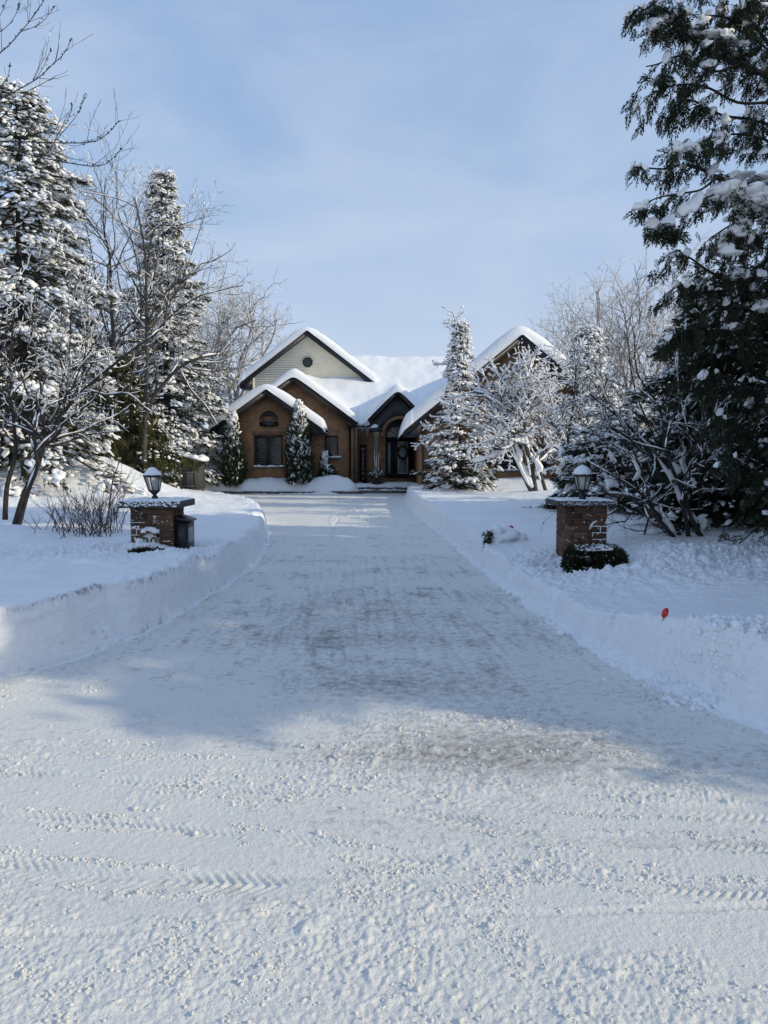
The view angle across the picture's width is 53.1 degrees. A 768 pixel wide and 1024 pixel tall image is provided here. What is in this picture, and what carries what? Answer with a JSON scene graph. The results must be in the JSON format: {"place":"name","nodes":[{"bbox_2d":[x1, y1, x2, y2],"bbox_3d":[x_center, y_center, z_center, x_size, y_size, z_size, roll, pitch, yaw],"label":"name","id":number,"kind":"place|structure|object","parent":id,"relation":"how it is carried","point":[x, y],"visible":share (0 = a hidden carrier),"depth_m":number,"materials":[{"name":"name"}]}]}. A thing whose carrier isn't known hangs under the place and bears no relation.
{"place":"outdoors","nodes":[
{"label":"outdoors","id":0,"kind":"place"},
{"bbox_2d":[0,493,661,692],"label":"driveway","id":1,"kind":"structure","parent":0,"point":[385,583],"depth_m":6.77,"materials":[{"name":"white snow"}]},
{"bbox_2d":[0,512,767,1023],"bbox_3d":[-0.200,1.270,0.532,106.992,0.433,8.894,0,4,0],"label":"road","id":2,"kind":"structure","parent":0,"point":[726,944],"depth_m":2.91,"materials":[{"name":"white snow"}]},
{"bbox_2d":[0,455,767,738],"bbox_3d":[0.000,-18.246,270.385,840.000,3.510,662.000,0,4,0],"label":"ground","id":3,"kind":"structure","parent":0,"point":[72,598],"depth_m":7.68,"materials":[{"name":"white snow"}]},
{"bbox_2d":[0,340,106,467],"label":"weeping spruce","id":4,"kind":"object","parent":3,"relation":"on","point":[61,421],"visible":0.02,"depth_m":23.27,"materials":[{"name":"white plant"}]},
{"bbox_2d":[0,0,138,192],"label":"roadside maple","id":5,"kind":"object","parent":3,"relation":"on","point":[40,84],"visible":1,"depth_m":6.96,"materials":[{"name":"brown plant"}]},
{"bbox_2d":[16,478,141,537],"bbox_3d":[-4.531,-0.084,11.223,1.791,0.956,1.779,0,4,0],"label":"twiggy shrub","id":6,"kind":"object","parent":3,"relation":"on","point":[100,521],"visible":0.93,"depth_m":11.06,"materials":[{"name":"brown plant"}]},
{"bbox_2d":[0,76,159,497],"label":"snowy spruce","id":7,"kind":"object","parent":3,"relation":"on","point":[37,175],"visible":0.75,"depth_m":19.26,"materials":[{"name":"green plant"}]},
{"bbox_2d":[0,205,194,524],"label":"multistem tree","id":8,"kind":"object","parent":3,"relation":"on","point":[48,438],"visible":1,"depth_m":12.25,"materials":[{"name":"white plant"}]},
{"bbox_2d":[2,345,201,483],"bbox_3d":[-9.830,-2.982,26.432,6.128,5.716,6.874,1,4,18],"label":"weeping spruce","id":9,"kind":"object","parent":3,"relation":"on","point":[170,460],"visible":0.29,"depth_m":25.86,"materials":[{"name":"green plant"}]},
{"bbox_2d":[3,234,210,408],"bbox_3d":[-13.051,-6.428,33.321,11.515,10.466,8.763,0,4,0],"label":"bare maple","id":10,"kind":"object","parent":3,"relation":"on","point":[116,324],"visible":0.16,"depth_m":33.04,"materials":[{"name":"grey plant"}]},
{"bbox_2d":[29,119,200,462],"bbox_3d":[-9.059,-7.384,25.390,5.865,11.533,4.118,-1,4,-15],"label":"bare maple","id":11,"kind":"object","parent":3,"relation":"on","point":[109,272],"visible":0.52,"depth_m":25.44,"materials":[{"name":"grey plant"}]},
{"bbox_2d":[104,423,149,532],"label":"bare sapling","id":12,"kind":"object","parent":3,"relation":"on","point":[113,499],"visible":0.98,"depth_m":10.40,"materials":[{"name":"brown wood"}]},
{"bbox_2d":[102,409,186,489],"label":"rounded yew","id":13,"kind":"object","parent":3,"relation":"on","point":[167,477],"visible":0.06,"depth_m":28.29,"materials":[{"name":"green plant"}]},
{"bbox_2d":[127,545,164,552],"bbox_3d":[-2.800,0.575,9.068,0.562,0.379,0.346,0,4,0],"label":"evergreen shrub","id":14,"kind":"object","parent":3,"relation":"on","point":[142,549],"visible":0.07,"depth_m":9.02,"materials":[{"name":"green plant"}]},
{"bbox_2d":[116,497,194,546],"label":"brick pillar","id":15,"kind":"structure","parent":3,"relation":"on","point":[159,513],"depth_m":9.33,"materials":[{"name":"brown brick"}]},
{"bbox_2d":[140,527,159,543],"bbox_3d":[-2.838,0.367,9.315,0.244,0.378,0.080,0,4,0],"label":"number plaque","id":16,"kind":"object","parent":15,"relation":"attached to","point":[150,536],"visible":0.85,"depth_m":9.31,"materials":[{"name":"beige metal"}]},
{"bbox_2d":[143,463,162,498],"bbox_3d":[-2.858,-0.367,9.497,0.212,0.470,0.244,0,4,0],"label":"post lantern","id":17,"kind":"object","parent":15,"relation":"on","point":[151,472],"visible":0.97,"depth_m":9.46,"materials":[{"name":"black metal"}]},
{"bbox_2d":[174,514,196,548],"bbox_3d":[-2.462,0.251,9.553,0.175,0.430,0.410,0,4,0],"label":"mailbox","id":18,"kind":"object","parent":15,"relation":"attached to","point":[184,531],"visible":0.91,"depth_m":9.38,"materials":[{"name":"black metal"}]},
{"bbox_2d":[136,424,181,488],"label":"rounded yew","id":19,"kind":"object","parent":3,"relation":"on","point":[175,484],"visible":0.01,"depth_m":29.38,"materials":[{"name":"green plant"}]},
{"bbox_2d":[66,141,256,462],"bbox_3d":[-7.328,-6.671,24.111,5.861,10.276,5.102,3,5,34],"label":"bare maple","id":20,"kind":"object","parent":3,"relation":"on","point":[177,366],"visible":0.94,"depth_m":24.58,"materials":[{"name":"grey plant"}]},
{"bbox_2d":[104,168,228,490],"bbox_3d":[-10.129,-7.574,34.593,6.158,15.228,6.377,3,5,34],"label":"snowy spruce","id":21,"kind":"object","parent":3,"relation":"on","point":[190,429],"visible":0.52,"depth_m":34.02,"materials":[{"name":"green plant"}]},
{"bbox_2d":[178,454,208,488],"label":"garden shed","id":22,"kind":"structure","parent":3,"relation":"on","point":[193,479],"depth_m":32.46,"materials":[{"name":"grey wood"}]},
{"bbox_2d":[179,465,195,486],"bbox_3d":[-8.289,-1.529,32.442,0.686,0.939,0.054,0,4,0],"label":"door","id":23,"kind":"structure","parent":22,"relation":"in","point":[189,480],"depth_m":32.43,"materials":[{"name":"grey wood"}]},
{"bbox_2d":[193,428,222,478],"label":"snowy spruce","id":24,"kind":"object","parent":3,"relation":"on","point":[212,465],"visible":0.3,"depth_m":36.02,"materials":[{"name":"green plant"}]},
{"bbox_2d":[132,260,302,448],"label":"bare oak","id":25,"kind":"object","parent":3,"relation":"on","point":[222,328],"visible":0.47,"depth_m":46.01,"materials":[{"name":"white"}]},
{"bbox_2d":[219,409,248,486],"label":"columnar cedar","id":26,"kind":"object","parent":3,"relation":"on","point":[233,470],"visible":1,"depth_m":34.80,"materials":[{"name":"green plant"}]},
{"bbox_2d":[213,491,362,493],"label":"stone kerb","id":27,"kind":"structure","parent":3,"relation":"on","point":[289,492],"depth_m":34.88,"materials":[{"name":"grey stone"}]},
{"bbox_2d":[283,398,315,485],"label":"columnar cedar","id":28,"kind":"object","parent":3,"relation":"on","point":[299,459],"visible":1,"depth_m":34.73,"materials":[{"name":"green plant"}]},
{"bbox_2d":[319,450,329,472],"bbox_3d":[-2.789,-2.096,36.544,0.826,1.738,0.848,-1,4,-18],"label":"spire shrub","id":29,"kind":"object","parent":3,"relation":"on","point":[324,459],"visible":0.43,"depth_m":36.40,"materials":[{"name":"green plant"}]},
{"bbox_2d":[316,463,337,476],"bbox_3d":[-2.648,-1.862,36.114,1.038,0.931,1.068,-2,5,-33],"label":"shrub","id":30,"kind":"object","parent":3,"relation":"on","point":[327,469],"visible":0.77,"depth_m":35.97,"materials":[{"name":"green plant"}]},
{"bbox_2d":[208,326,621,492],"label":"brick house","id":31,"kind":"structure","parent":3,"relation":"on","point":[384,405],"depth_m":37.30,"materials":[{"name":"brick"}]},
{"bbox_2d":[252,436,284,467],"bbox_3d":[-5.382,-2.796,35.812,1.533,1.521,0.182,0,4,0],"label":"window","id":32,"kind":"structure","parent":31,"relation":"in","point":[268,450],"depth_m":35.85,"materials":[{"name":"black glass"}]},
{"bbox_2d":[260,411,277,426],"bbox_3d":[-5.359,-4.331,35.709,0.860,0.750,0.100,0,4,0],"label":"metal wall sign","id":33,"kind":"object","parent":31,"relation":"attached to","point":[266,423],"visible":1,"depth_m":35.70,"materials":[{"name":"black metal"}]},
{"bbox_2d":[303,357,312,366],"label":"gable window","id":34,"kind":"structure","parent":31,"relation":"in","point":[307,361],"depth_m":40.51,"materials":[{"name":"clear glass"}]},
{"bbox_2d":[325,436,340,458],"bbox_3d":[-2.512,-3.147,37.392,0.873,1.136,0.182,0,4,0],"label":"window","id":35,"kind":"structure","parent":31,"relation":"in","point":[331,442],"depth_m":37.43,"materials":[{"name":"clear glass"}]},
{"bbox_2d":[360,444,365,482],"bbox_3d":[-1.042,-2.398,38.278,0.300,1.928,0.325,0,4,0],"label":"welcome board","id":36,"kind":"object","parent":31,"relation":"on","point":[362,462],"visible":1,"depth_m":38.12,"materials":[{"name":"black metal"}]},
{"bbox_2d":[365,450,387,484],"bbox_3d":[-0.346,-2.066,36.666,1.188,1.750,1.157,0,4,0],"label":"porch planter","id":37,"kind":"object","parent":31,"relation":"on","point":[376,479],"visible":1,"depth_m":36.54,"materials":[{"name":"black metal"}]},
{"bbox_2d":[392,438,409,477],"bbox_3d":[0.859,-2.696,38.354,0.898,1.960,0.097,0,4,0],"label":"front door","id":38,"kind":"structure","parent":31,"relation":"in","point":[399,470],"depth_m":38.37,"materials":[{"name":"black glass"}]},
{"bbox_2d":[396,445,408,463],"bbox_3d":[0.938,-2.871,38.288,0.645,0.932,0.238,0,4,0],"label":"door wreath","id":39,"kind":"object","parent":38,"relation":"attached to","point":[399,457],"depth_m":38.25,"materials":[{"name":"green plant"}]},
{"bbox_2d":[406,468,415,482],"bbox_3d":[1.524,-1.759,37.242,0.913,0.800,0.823,0,4,0],"label":"porch planter","id":40,"kind":"object","parent":31,"relation":"on","point":[413,478],"visible":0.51,"depth_m":37.15,"materials":[{"name":"black metal"}]},
{"bbox_2d":[493,444,520,471],"bbox_3d":[5.242,-2.265,32.390,1.368,1.168,0.182,0,4,0],"label":"window","id":41,"kind":"structure","parent":31,"relation":"in","point":[503,464],"depth_m":32.43,"materials":[{"name":"black glass"}]},
{"bbox_2d":[527,444,554,470],"bbox_3d":[6.658,-2.265,32.390,1.389,1.168,0.182,0,4,0],"label":"window","id":42,"kind":"structure","parent":31,"relation":"in","point":[545,465],"depth_m":32.43,"materials":[{"name":"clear glass"}]},
{"bbox_2d":[421,319,491,488],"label":"twin tip spruce","id":43,"kind":"object","parent":3,"relation":"on","point":[455,345],"visible":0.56,"depth_m":28.48,"materials":[{"name":"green plant"}]},
{"bbox_2d":[411,304,470,451],"bbox_3d":[2.126,-4.990,28.678,2.281,5.518,1.210,0,4,0],"label":"evergreen bough","id":44,"kind":"object","parent":43,"relation":"attached to","point":[431,426],"visible":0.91,"depth_m":28.80,"materials":[{"name":"white plant"}]},
{"bbox_2d":[413,439,503,490],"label":"snowy spruce","id":45,"kind":"object","parent":3,"relation":"on","point":[484,474],"visible":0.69,"depth_m":26.85,"materials":[{"name":"green plant"}]},
{"bbox_2d":[481,524,527,547],"bbox_3d":[1.743,0.427,11.183,0.708,0.512,0.544,0,4,0],"label":"buried shrub","id":46,"kind":"object","parent":3,"relation":"on","point":[497,534],"visible":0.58,"depth_m":11.06,"materials":[{"name":"white plant"}]},
{"bbox_2d":[435,342,579,491],"bbox_3d":[4.031,-2.933,24.048,4.914,4.718,3.319,-2,4,-23],"label":"crabapple tree","id":47,"kind":"object","parent":3,"relation":"on","point":[517,404],"visible":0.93,"depth_m":23.74,"materials":[{"name":"grey plant"}]},
{"bbox_2d":[527,276,616,349],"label":"bare tree","id":48,"kind":"object","parent":3,"relation":"on","point":[552,343],"visible":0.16,"depth_m":46.86,"materials":[{"name":"bark"},{"name":"snow"}]},
{"bbox_2d":[527,331,622,489],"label":"crabapple tree","id":49,"kind":"object","parent":3,"relation":"on","point":[557,429],"visible":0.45,"depth_m":20.09,"materials":[{"name":"grey plant"}]},
{"bbox_2d":[535,323,621,478],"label":"snowy spruce","id":50,"kind":"object","parent":3,"relation":"on","point":[592,331],"visible":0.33,"depth_m":30.28,"materials":[{"name":"white plant"}]},
{"bbox_2d":[546,497,617,558],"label":"brick pillar","id":51,"kind":"structure","parent":3,"relation":"on","point":[578,521],"depth_m":9.34,"materials":[{"name":"brown brick"}]},
{"bbox_2d":[573,462,591,498],"bbox_3d":[2.452,-0.377,9.496,0.225,0.470,0.242,0,4,0],"label":"post lantern","id":52,"kind":"object","parent":51,"relation":"on","point":[582,470],"visible":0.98,"depth_m":9.46,"materials":[{"name":"black metal"}]},
{"bbox_2d":[521,402,659,512],"bbox_3d":[4.882,-0.718,16.834,4.759,3.374,4.403,0,4,0],"label":"snowy spruce","id":53,"kind":"object","parent":3,"relation":"on","point":[566,482],"visible":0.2,"depth_m":16.38,"materials":[{"name":"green plant"}]},
{"bbox_2d":[560,540,629,572],"bbox_3d":[2.440,0.617,8.897,0.797,0.569,0.618,0,4,0],"label":"boxwood bush","id":54,"kind":"object","parent":3,"relation":"on","point":[577,556],"visible":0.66,"depth_m":8.71,"materials":[{"name":"green plant"}]},
{"bbox_2d":[532,291,662,402],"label":"bare tree","id":55,"kind":"object","parent":3,"relation":"on","point":[595,316],"visible":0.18,"depth_m":43.24,"materials":[{"name":"brown plant"}]},
{"bbox_2d":[559,380,666,497],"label":"dark cedar","id":56,"kind":"object","parent":3,"relation":"on","point":[645,403],"visible":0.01,"depth_m":17.72,"materials":[{"name":"green plant"}]},
{"bbox_2d":[537,279,691,402],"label":"bare tree","id":57,"kind":"object","parent":3,"relation":"on","point":[643,357],"visible":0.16,"depth_m":43.19,"materials":[{"name":"grey brown bark"},{"name":"snow"}]},
{"bbox_2d":[544,223,725,401],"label":"bare tree","id":58,"kind":"object","parent":3,"relation":"on","point":[597,314],"visible":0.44,"depth_m":43.25,"materials":[{"name":"grey brown bark"},{"name":"snow"}]},
{"bbox_2d":[612,355,660,398],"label":"bare tree","id":59,"kind":"object","parent":3,"relation":"on","point":[636,375],"visible":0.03,"depth_m":53.17,"materials":[{"name":"white plant"}]},
{"bbox_2d":[535,261,767,537],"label":"multistem tree","id":60,"kind":"object","parent":3,"relation":"on","point":[672,469],"visible":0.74,"depth_m":10.26,"materials":[{"name":"white plant"}]},
{"bbox_2d":[661,608,668,620],"bbox_3d":[1.965,0.783,5.409,0.073,0.219,0.016,0,4,0],"label":"driveway marker","id":61,"kind":"object","parent":3,"relation":"on","point":[665,612],"visible":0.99,"depth_m":5.40,"materials":[{"name":"red plastic"}]},
{"bbox_2d":[638,299,698,376],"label":"bare tree","id":62,"kind":"object","parent":3,"relation":"on","point":[657,332],"visible":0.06,"depth_m":38.28,"materials":[{"name":"white plant"}]},
{"bbox_2d":[604,282,763,515],"bbox_3d":[6.101,-1.645,14.478,3.940,5.491,3.817,0,4,0],"label":"dark cedar","id":63,"kind":"object","parent":3,"relation":"on","point":[653,352],"visible":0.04,"depth_m":14.57,"materials":[{"name":"green plant"}]},
{"bbox_2d":[617,256,767,530],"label":"dark cedar","id":64,"kind":"object","parent":3,"relation":"on","point":[726,508],"visible":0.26,"depth_m":11.12,"materials":[{"name":"green plant"}]},
{"bbox_2d":[620,0,767,544],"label":"overhanging cedar","id":65,"kind":"object","parent":3,"relation":"on","point":[748,197],"visible":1,"depth_m":7.14,"materials":[{"name":"green plant"}]},
{"bbox_2d":[0,0,767,454],"label":"sky","id":66,"kind":"structure","parent":0,"point":[399,162],"materials":[{"name":"blue"}]}
]}

